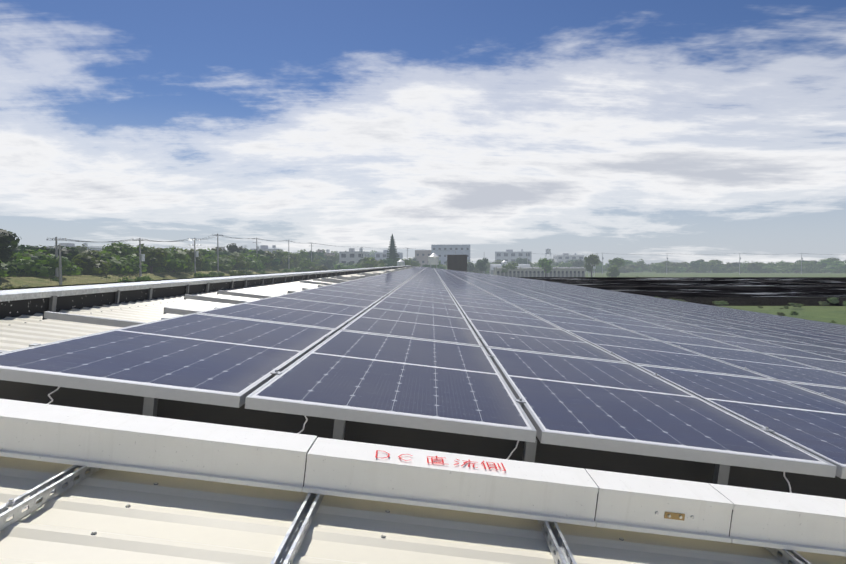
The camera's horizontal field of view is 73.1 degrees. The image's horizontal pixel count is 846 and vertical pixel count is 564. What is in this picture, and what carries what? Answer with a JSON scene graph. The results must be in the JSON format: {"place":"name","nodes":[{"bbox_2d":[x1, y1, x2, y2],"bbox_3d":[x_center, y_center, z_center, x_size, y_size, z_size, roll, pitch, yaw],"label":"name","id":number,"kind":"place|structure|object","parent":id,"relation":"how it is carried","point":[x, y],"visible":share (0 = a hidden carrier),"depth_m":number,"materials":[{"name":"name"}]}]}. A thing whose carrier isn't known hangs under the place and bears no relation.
{"place":"outdoors","nodes":[
{"label":"outdoors","id":0,"kind":"place"},
{"bbox_2d":[48,247,101,251],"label":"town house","id":1,"kind":"structure","parent":0,"point":[96,248],"depth_m":217.36,"materials":[{"name":"white concrete"}]},
{"bbox_2d":[59,243,87,245],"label":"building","id":2,"kind":"structure","parent":1,"relation":"on","point":[69,244],"depth_m":218.44,"materials":[{"name":"white"}]},
{"bbox_2d":[0,268,294,287],"bbox_3d":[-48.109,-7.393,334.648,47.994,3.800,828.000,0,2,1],"label":"levee terrain","id":3,"kind":"structure","parent":0,"point":[18,281],"depth_m":66.30,"materials":[{"name":"green plant"}]},
{"bbox_2d":[0,262,20,276],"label":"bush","id":4,"kind":"object","parent":3,"relation":"on","point":[4,271],"visible":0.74,"depth_m":58.17,"materials":[{"name":"green plant"}]},
{"bbox_2d":[0,229,21,262],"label":"tree","id":5,"kind":"object","parent":3,"relation":"on","point":[7,239],"visible":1,"depth_m":54.99,"materials":[{"name":"green plant"}]},
{"bbox_2d":[8,243,42,256],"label":"tree","id":6,"kind":"object","parent":3,"relation":"on","point":[21,248],"visible":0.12,"depth_m":72.68,"materials":[{"name":"green plant"}]},
{"bbox_2d":[12,250,49,275],"bbox_3d":[-43.851,-1.819,64.620,3.833,3.661,5.930,1,2,24],"label":"tree","id":7,"kind":"object","parent":3,"relation":"on","point":[30,254],"visible":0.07,"depth_m":63.77,"materials":[{"name":"green plant"}]},
{"bbox_2d":[4,249,69,276],"bbox_3d":[-41.658,-1.923,61.882,5.151,3.405,7.797,0,2,10],"label":"tree","id":8,"kind":"object","parent":3,"relation":"on","point":[36,265],"visible":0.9,"depth_m":60.50,"materials":[{"name":"green plant"}]},
{"bbox_2d":[46,237,66,276],"bbox_3d":[-40.107,-2.443,62.523,1.998,5.000,0.323,-1,2,-17],"label":"utility pole","id":9,"kind":"object","parent":3,"relation":"on","point":[56,248],"visible":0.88,"depth_m":62.42,"materials":[{"name":"concrete"}]},
{"bbox_2d":[50,238,139,241],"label":"power line","id":10,"kind":"object","parent":9,"relation":"attached to","point":[90,241],"visible":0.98,"depth_m":67.25,"materials":[{"name":"black"}]},
{"bbox_2d":[36,245,78,263],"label":"tree","id":11,"kind":"object","parent":3,"relation":"on","point":[71,252],"visible":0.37,"depth_m":70.14,"materials":[{"name":"green plant"}]},
{"bbox_2d":[50,258,82,275],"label":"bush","id":12,"kind":"object","parent":3,"relation":"on","point":[69,269],"visible":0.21,"depth_m":66.07,"materials":[{"name":"green plant"}]},
{"bbox_2d":[74,244,88,254],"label":"tree","id":13,"kind":"object","parent":3,"relation":"on","point":[80,249],"visible":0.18,"depth_m":135.41,"materials":[{"name":"green plant"}]},
{"bbox_2d":[64,253,110,274],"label":"tree","id":14,"kind":"object","parent":3,"relation":"on","point":[82,259],"visible":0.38,"depth_m":69.88,"materials":[{"name":"green plant"}]},
{"bbox_2d":[82,258,110,274],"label":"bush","id":15,"kind":"object","parent":3,"relation":"on","point":[102,264],"visible":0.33,"depth_m":71.51,"materials":[{"name":"green plant"}]},
{"bbox_2d":[81,247,127,273],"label":"tree","id":16,"kind":"object","parent":3,"relation":"on","point":[96,256],"visible":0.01,"depth_m":77.81,"materials":[{"name":"green plant"}]},
{"bbox_2d":[102,242,130,257],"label":"tree","id":17,"kind":"object","parent":3,"relation":"on","point":[121,248],"visible":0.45,"depth_m":81.96,"materials":[{"name":"green plant"}]},
{"bbox_2d":[94,251,139,274],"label":"tree","id":18,"kind":"object","parent":3,"relation":"on","point":[119,265],"visible":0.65,"depth_m":75.34,"materials":[{"name":"green plant"}]},
{"bbox_2d":[98,243,135,272],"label":"tree","id":19,"kind":"object","parent":3,"relation":"on","point":[131,249],"visible":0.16,"depth_m":81.98,"materials":[{"name":"green plant"}]},
{"bbox_2d":[123,254,147,273],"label":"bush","id":20,"kind":"object","parent":3,"relation":"on","point":[133,258],"visible":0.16,"depth_m":80.42,"materials":[{"name":"green plant"}]},
{"bbox_2d":[132,238,147,275],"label":"utility pole","id":21,"kind":"object","parent":3,"relation":"on","point":[141,257],"visible":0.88,"depth_m":78.40,"materials":[{"name":"concrete"}]},
{"bbox_2d":[134,276,153,280],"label":"bush","id":22,"kind":"object","parent":3,"relation":"on","point":[142,278],"visible":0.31,"depth_m":67.34,"materials":[{"name":"green plant"}]},
{"bbox_2d":[134,243,164,272],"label":"tree","id":23,"kind":"object","parent":3,"relation":"on","point":[144,248],"visible":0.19,"depth_m":85.93,"materials":[{"name":"green plant"}]},
{"bbox_2d":[138,246,167,272],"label":"tree","id":24,"kind":"object","parent":3,"relation":"on","point":[159,253],"visible":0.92,"depth_m":85.29,"materials":[{"name":"green plant"}]},
{"bbox_2d":[145,248,185,272],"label":"tree","id":25,"kind":"object","parent":3,"relation":"on","point":[173,261],"visible":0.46,"depth_m":87.93,"materials":[{"name":"green plant"}]},
{"bbox_2d":[160,254,182,272],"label":"tree","id":26,"kind":"object","parent":3,"relation":"on","point":[175,269],"visible":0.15,"depth_m":88.82,"materials":[{"name":"green plant"}]},
{"bbox_2d":[167,245,193,271],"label":"tree","id":27,"kind":"object","parent":3,"relation":"on","point":[182,255],"visible":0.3,"depth_m":92.19,"materials":[{"name":"green plant"}]},
{"bbox_2d":[185,248,203,270],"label":"tree","id":28,"kind":"object","parent":3,"relation":"on","point":[199,263],"visible":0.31,"depth_m":104.40,"materials":[{"name":"green plant"}]},
{"bbox_2d":[189,238,200,272],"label":"utility pole","id":29,"kind":"object","parent":3,"relation":"on","point":[196,253],"visible":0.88,"depth_m":95.35,"materials":[{"name":"concrete"}]},
{"bbox_2d":[196,255,210,270],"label":"tree","id":30,"kind":"object","parent":3,"relation":"on","point":[206,262],"visible":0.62,"depth_m":107.93,"materials":[{"name":"green plant"}]},
{"bbox_2d":[194,272,212,276],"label":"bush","id":31,"kind":"object","parent":3,"relation":"on","point":[198,274],"visible":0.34,"depth_m":85.38,"materials":[{"name":"green plant"}]},
{"bbox_2d":[197,248,216,259],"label":"tree","id":32,"kind":"object","parent":3,"relation":"on","point":[210,255],"visible":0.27,"depth_m":116.82,"materials":[{"name":"green plant"}]},
{"bbox_2d":[212,234,222,270],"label":"utility pole","id":33,"kind":"object","parent":3,"relation":"on","point":[217,235],"visible":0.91,"depth_m":112.40,"materials":[{"name":"concrete"}]},
{"bbox_2d":[209,258,232,270],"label":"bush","id":34,"kind":"object","parent":3,"relation":"on","point":[224,264],"visible":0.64,"depth_m":112.78,"materials":[{"name":"green plant"}]},
{"bbox_2d":[226,243,245,252],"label":"tree","id":35,"kind":"object","parent":3,"relation":"on","point":[232,248],"visible":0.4,"depth_m":143.02,"materials":[{"name":"green plant"}]},
{"bbox_2d":[228,270,245,275],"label":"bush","id":36,"kind":"object","parent":3,"relation":"on","point":[240,272],"visible":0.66,"depth_m":100.69,"materials":[{"name":"green plant"}]},
{"bbox_2d":[224,253,250,269],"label":"tree","id":37,"kind":"object","parent":3,"relation":"on","point":[238,259],"visible":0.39,"depth_m":124.80,"materials":[{"name":"green plant"}]},
{"bbox_2d":[236,248,270,259],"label":"tree","id":38,"kind":"object","parent":3,"relation":"on","point":[261,252],"visible":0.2,"depth_m":144.57,"materials":[{"name":"green plant"}]},
{"bbox_2d":[240,250,269,268],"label":"tree","id":39,"kind":"object","parent":3,"relation":"on","point":[264,259],"visible":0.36,"depth_m":140.43,"materials":[{"name":"green plant"}]},
{"bbox_2d":[245,256,265,270],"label":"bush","id":40,"kind":"object","parent":3,"relation":"on","point":[257,265],"visible":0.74,"depth_m":133.87,"materials":[{"name":"green plant"}]},
{"bbox_2d":[262,251,275,268],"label":"tree","id":41,"kind":"object","parent":3,"relation":"on","point":[272,257],"visible":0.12,"depth_m":148.89,"materials":[{"name":"green plant"}]},
{"bbox_2d":[265,258,279,268],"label":"tree","id":42,"kind":"object","parent":3,"relation":"on","point":[273,261],"visible":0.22,"depth_m":153.67,"materials":[{"name":"green plant"}]},
{"bbox_2d":[271,249,288,261],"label":"tree","id":43,"kind":"object","parent":3,"relation":"on","point":[279,254],"visible":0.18,"depth_m":163.96,"materials":[{"name":"green plant"}]},
{"bbox_2d":[275,253,293,268],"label":"tree","id":44,"kind":"object","parent":3,"relation":"on","point":[285,265],"visible":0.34,"depth_m":171.38,"materials":[{"name":"green plant"}]},
{"bbox_2d":[289,253,299,260],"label":"tree","id":45,"kind":"object","parent":3,"relation":"on","point":[293,256],"visible":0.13,"depth_m":180.67,"materials":[{"name":"green plant"}]},
{"bbox_2d":[290,249,309,259],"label":"tree","id":46,"kind":"object","parent":3,"relation":"on","point":[302,254],"visible":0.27,"depth_m":194.10,"materials":[{"name":"green plant"}]},
{"bbox_2d":[375,252,402,260],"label":"building","id":47,"kind":"structure","parent":0,"point":[380,255],"depth_m":344.23,"materials":[{"name":"white concrete"}]},
{"bbox_2d":[0,0,845,264],"label":"sky","id":48,"kind":"structure","parent":0,"point":[684,129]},
{"bbox_2d":[490,264,529,274],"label":"building","id":49,"kind":"structure","parent":0,"point":[499,265],"depth_m":259.89,"materials":[{"name":"grey concrete"}]},
{"bbox_2d":[495,252,531,262],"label":"building","id":50,"kind":"structure","parent":0,"point":[508,257],"depth_m":412.00,"materials":[{"name":"white concrete"}]},
{"bbox_2d":[553,255,583,262],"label":"building","id":51,"kind":"structure","parent":0,"point":[561,258],"depth_m":451.98,"materials":[{"name":"white concrete"}]},
{"bbox_2d":[482,271,845,324],"bbox_3d":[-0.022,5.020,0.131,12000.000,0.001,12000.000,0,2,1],"label":"ground","id":52,"kind":"structure","parent":0,"point":[828,314],"depth_m":67.59,"materials":[{"name":"green plant"}]},
{"bbox_2d":[251,249,282,252],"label":"building","id":53,"kind":"structure","parent":52,"relation":"on","point":[272,250],"depth_m":245.05,"materials":[{"name":"white concrete"}]},
{"bbox_2d":[295,257,314,271],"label":"tree","id":54,"kind":"object","parent":52,"relation":"on","point":[304,264],"visible":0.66,"depth_m":172.93,"materials":[{"name":"green plant"}]},
{"bbox_2d":[307,264,327,270],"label":"bush","id":55,"kind":"object","parent":52,"relation":"on","point":[322,267],"visible":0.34,"depth_m":171.81,"materials":[{"name":"green plant"}]},
{"bbox_2d":[319,259,334,269],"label":"tree","id":56,"kind":"object","parent":52,"relation":"on","point":[328,263],"visible":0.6,"depth_m":224.97,"materials":[{"name":"green plant"}]},
{"bbox_2d":[334,263,349,268],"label":"bush","id":57,"kind":"object","parent":52,"relation":"on","point":[339,266],"visible":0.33,"depth_m":189.97,"materials":[{"name":"green plant"}]},
{"bbox_2d":[339,251,369,264],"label":"building","id":58,"kind":"structure","parent":52,"relation":"on","point":[350,257],"depth_m":263.48,"materials":[{"name":"white concrete"}]},
{"bbox_2d":[356,257,376,267],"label":"tree","id":59,"kind":"object","parent":52,"relation":"on","point":[367,262],"visible":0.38,"depth_m":189.26,"materials":[{"name":"green plant"}]},
{"bbox_2d":[371,259,385,266],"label":"tree","id":60,"kind":"object","parent":52,"relation":"on","point":[379,264],"visible":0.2,"depth_m":185.06,"materials":[{"name":"green plant"}]},
{"bbox_2d":[380,258,394,266],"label":"tree","id":61,"kind":"object","parent":52,"relation":"on","point":[388,263],"visible":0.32,"depth_m":193.05,"materials":[{"name":"green plant"}]},
{"bbox_2d":[386,234,398,261],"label":"conifer tree","id":62,"kind":"object","parent":52,"relation":"on","point":[392,254],"visible":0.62,"depth_m":204.18,"materials":[{"name":"green plant"}]},
{"bbox_2d":[407,258,420,266],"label":"tree","id":63,"kind":"object","parent":52,"relation":"on","point":[414,263],"visible":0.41,"depth_m":234.09,"materials":[{"name":"green plant"}]},
{"bbox_2d":[415,250,430,265],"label":"building","id":64,"kind":"structure","parent":52,"relation":"on","point":[421,256],"depth_m":329.73,"materials":[{"name":"grey concrete"}]},
{"bbox_2d":[428,253,438,267],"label":"water tank","id":65,"kind":"object","parent":52,"relation":"on","point":[433,258],"visible":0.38,"depth_m":91.24,"materials":[{"name":"white metal"}]},
{"bbox_2d":[431,245,469,264],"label":"building","id":66,"kind":"structure","parent":52,"relation":"on","point":[440,252],"depth_m":322.41,"materials":[{"name":"grey concrete"}]},
{"bbox_2d":[447,255,466,271],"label":"building","id":67,"kind":"structure","parent":52,"relation":"on","point":[457,262],"depth_m":96.35,"materials":[{"name":"grey concrete"}]},
{"bbox_2d":[467,262,474,271],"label":"tree","id":68,"kind":"object","parent":52,"relation":"on","point":[470,267],"visible":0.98,"depth_m":228.59,"materials":[{"name":"green plant"}]},
{"bbox_2d":[475,258,487,272],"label":"tree","id":69,"kind":"object","parent":52,"relation":"on","point":[480,265],"visible":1,"depth_m":213.19,"materials":[{"name":"green plant"}]},
{"bbox_2d":[501,261,517,272],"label":"tree","id":70,"kind":"object","parent":52,"relation":"on","point":[512,265],"visible":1,"depth_m":219.51,"materials":[{"name":"green plant"}]},
{"bbox_2d":[516,257,529,263],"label":"building","id":71,"kind":"structure","parent":52,"relation":"on","point":[519,260],"depth_m":311.80,"materials":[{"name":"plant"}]},
{"bbox_2d":[493,267,584,276],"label":"building","id":72,"kind":"structure","parent":52,"relation":"on","point":[554,272],"depth_m":219.38,"materials":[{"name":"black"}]},
{"bbox_2d":[537,258,552,276],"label":"tree","id":73,"kind":"object","parent":52,"relation":"on","point":[545,265],"visible":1,"depth_m":190.07,"materials":[{"name":"green plant"}]},
{"bbox_2d":[557,261,571,266],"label":"tree","id":74,"kind":"object","parent":52,"relation":"on","point":[561,264],"visible":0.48,"depth_m":309.32,"materials":[{"name":"green plant"}]},
{"bbox_2d":[572,259,584,266],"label":"tree","id":75,"kind":"object","parent":52,"relation":"on","point":[580,262],"visible":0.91,"depth_m":309.40,"materials":[{"name":"green plant"}]},
{"bbox_2d":[584,253,599,276],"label":"tree","id":76,"kind":"object","parent":52,"relation":"on","point":[592,259],"visible":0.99,"depth_m":203.83,"materials":[{"name":"green plant"}]},
{"bbox_2d":[593,263,604,272],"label":"tree","id":77,"kind":"object","parent":52,"relation":"on","point":[598,269],"visible":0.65,"depth_m":327.69,"materials":[{"name":"green plant"}]},
{"bbox_2d":[606,265,619,276],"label":"tree","id":78,"kind":"object","parent":52,"relation":"on","point":[613,272],"visible":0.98,"depth_m":206.43,"materials":[{"name":"green plant"}]},
{"bbox_2d":[608,257,625,267],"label":"tree","id":79,"kind":"object","parent":52,"relation":"on","point":[618,262],"visible":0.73,"depth_m":237.03,"materials":[{"name":"green plant"}]},
{"bbox_2d":[618,264,639,272],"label":"tree","id":80,"kind":"object","parent":52,"relation":"on","point":[631,267],"visible":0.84,"depth_m":321.54,"materials":[{"name":"green plant"}]},
{"bbox_2d":[633,259,648,271],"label":"tree","id":81,"kind":"object","parent":52,"relation":"on","point":[643,265],"visible":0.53,"depth_m":349.28,"materials":[{"name":"green plant"}]},
{"bbox_2d":[650,263,663,272],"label":"tree","id":82,"kind":"object","parent":52,"relation":"on","point":[656,267],"visible":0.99,"depth_m":326.73,"materials":[{"name":"green plant"}]},
{"bbox_2d":[660,266,677,271],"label":"tree","id":83,"kind":"object","parent":52,"relation":"on","point":[667,269],"visible":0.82,"depth_m":326.70,"materials":[{"name":"green plant"}]},
{"bbox_2d":[664,262,680,272],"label":"tree","id":84,"kind":"object","parent":52,"relation":"on","point":[676,264],"visible":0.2,"depth_m":333.55,"materials":[{"name":"green plant"}]},
{"bbox_2d":[517,277,845,305],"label":"black shade netting","id":85,"kind":"object","parent":52,"relation":"on","point":[766,291],"visible":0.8,"depth_m":101.37,"materials":[{"name":"fabric"}]},
{"bbox_2d":[689,259,703,272],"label":"tree","id":86,"kind":"object","parent":52,"relation":"on","point":[694,263],"visible":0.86,"depth_m":328.98,"materials":[{"name":"green plant"}]},
{"bbox_2d":[698,261,707,272],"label":"tree","id":87,"kind":"object","parent":52,"relation":"on","point":[703,266],"visible":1,"depth_m":324.93,"materials":[{"name":"green plant"}]},
{"bbox_2d":[706,260,727,272],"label":"tree","id":88,"kind":"object","parent":52,"relation":"on","point":[713,266],"visible":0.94,"depth_m":325.19,"materials":[{"name":"green plant"}]},
{"bbox_2d":[738,261,753,272],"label":"tree","id":89,"kind":"object","parent":52,"relation":"on","point":[743,266],"visible":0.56,"depth_m":322.14,"materials":[{"name":"green plant"}]},
{"bbox_2d":[745,261,761,272],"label":"tree","id":90,"kind":"object","parent":52,"relation":"on","point":[749,266],"visible":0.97,"depth_m":317.62,"materials":[{"name":"green plant"}]},
{"bbox_2d":[755,265,781,272],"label":"tree","id":91,"kind":"object","parent":52,"relation":"on","point":[774,270],"visible":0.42,"depth_m":318.07,"materials":[{"name":"green plant"}]},
{"bbox_2d":[775,265,799,272],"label":"tree","id":92,"kind":"object","parent":52,"relation":"on","point":[784,269],"visible":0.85,"depth_m":314.41,"materials":[{"name":"green plant"}]},
{"bbox_2d":[786,263,811,272],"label":"tree","id":93,"kind":"object","parent":52,"relation":"on","point":[804,268],"visible":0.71,"depth_m":315.17,"materials":[{"name":"green plant"}]},
{"bbox_2d":[802,261,818,272],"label":"tree","id":94,"kind":"object","parent":52,"relation":"on","point":[814,268],"visible":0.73,"depth_m":315.73,"materials":[{"name":"green plant"}]},
{"bbox_2d":[799,265,828,272],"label":"tree","id":95,"kind":"object","parent":52,"relation":"on","point":[821,270],"visible":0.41,"depth_m":316.58,"materials":[{"name":"green plant"}]},
{"bbox_2d":[817,259,845,272],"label":"tree","id":96,"kind":"object","parent":52,"relation":"on","point":[831,265],"visible":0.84,"depth_m":313.23,"materials":[{"name":"green plant"}]},
{"bbox_2d":[827,297,838,303],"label":"bush","id":97,"kind":"object","parent":52,"relation":"on","point":[835,300],"visible":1,"depth_m":68.62,"materials":[{"name":"green plant"}]},
{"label":"shed walls","id":98,"kind":"object","parent":52,"relation":"on","visible":0},
{"bbox_2d":[0,266,390,289],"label":"roof slope","id":99,"kind":"structure","parent":98,"relation":"on","point":[142,281],"depth_m":8.23,"materials":[{"name":"paint"}]},
{"bbox_2d":[0,267,845,563],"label":"roof sheet","id":100,"kind":"object","parent":98,"relation":"on","point":[176,521],"visible":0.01,"depth_m":1.54,"materials":[{"name":"paint"}]},
{"bbox_2d":[0,265,410,318],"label":"roof parapet","id":101,"kind":"structure","parent":100,"relation":"on","point":[20,302],"depth_m":5.62,"materials":[{"name":"white metal"}]},
{"bbox_2d":[9,270,623,540],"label":"roof screws","id":102,"kind":"object","parent":100,"relation":"on","point":[382,535],"visible":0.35,"depth_m":1.61,"materials":[{"name":"grey metal"}]},
{"bbox_2d":[0,465,810,563],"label":"mounting rails","id":103,"kind":"object","parent":100,"relation":"on","point":[18,503],"visible":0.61,"depth_m":1.47,"materials":[{"name":"silver metal"}]},
{"bbox_2d":[47,387,791,492],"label":"cable ties","id":104,"kind":"object","parent":100,"relation":"on","point":[50,397],"visible":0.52,"depth_m":1.98,"materials":[{"name":"white"}]},
{"bbox_2d":[0,399,845,556],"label":"cable tray","id":105,"kind":"object","parent":100,"relation":"on","point":[314,464],"visible":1,"depth_m":1.62,"materials":[{"name":"white metal"}]},
{"bbox_2d":[375,450,505,470],"bbox_3d":[0.051,0.521,1.670,0.381,0.001,0.083,7,2,1],"label":"lettering","id":106,"kind":"object","parent":105,"relation":"on","point":[442,461],"visible":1,"depth_m":1.67,"materials":[{"name":"red paint"}]},
{"bbox_2d":[0,266,845,498],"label":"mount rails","id":107,"kind":"object","parent":100,"relation":"on","point":[537,451],"visible":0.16,"depth_m":2.08,"materials":[{"name":"metal"}]},
{"bbox_2d":[0,267,845,478],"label":"solar panel frames","id":108,"kind":"structure","parent":107,"relation":"on","point":[831,468],"depth_m":1.96,"materials":[{"name":"metal"}]},
{"bbox_2d":[0,266,845,465],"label":"solar panels","id":109,"kind":"object","parent":108,"relation":"on","point":[456,382],"visible":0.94,"depth_m":3.22,"materials":[{"name":"blue"}]},
{"bbox_2d":[29,270,845,431],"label":"panel clamps","id":110,"kind":"object","parent":108,"relation":"on","point":[520,400],"visible":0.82,"depth_m":4.38,"materials":[{"name":"metal"}]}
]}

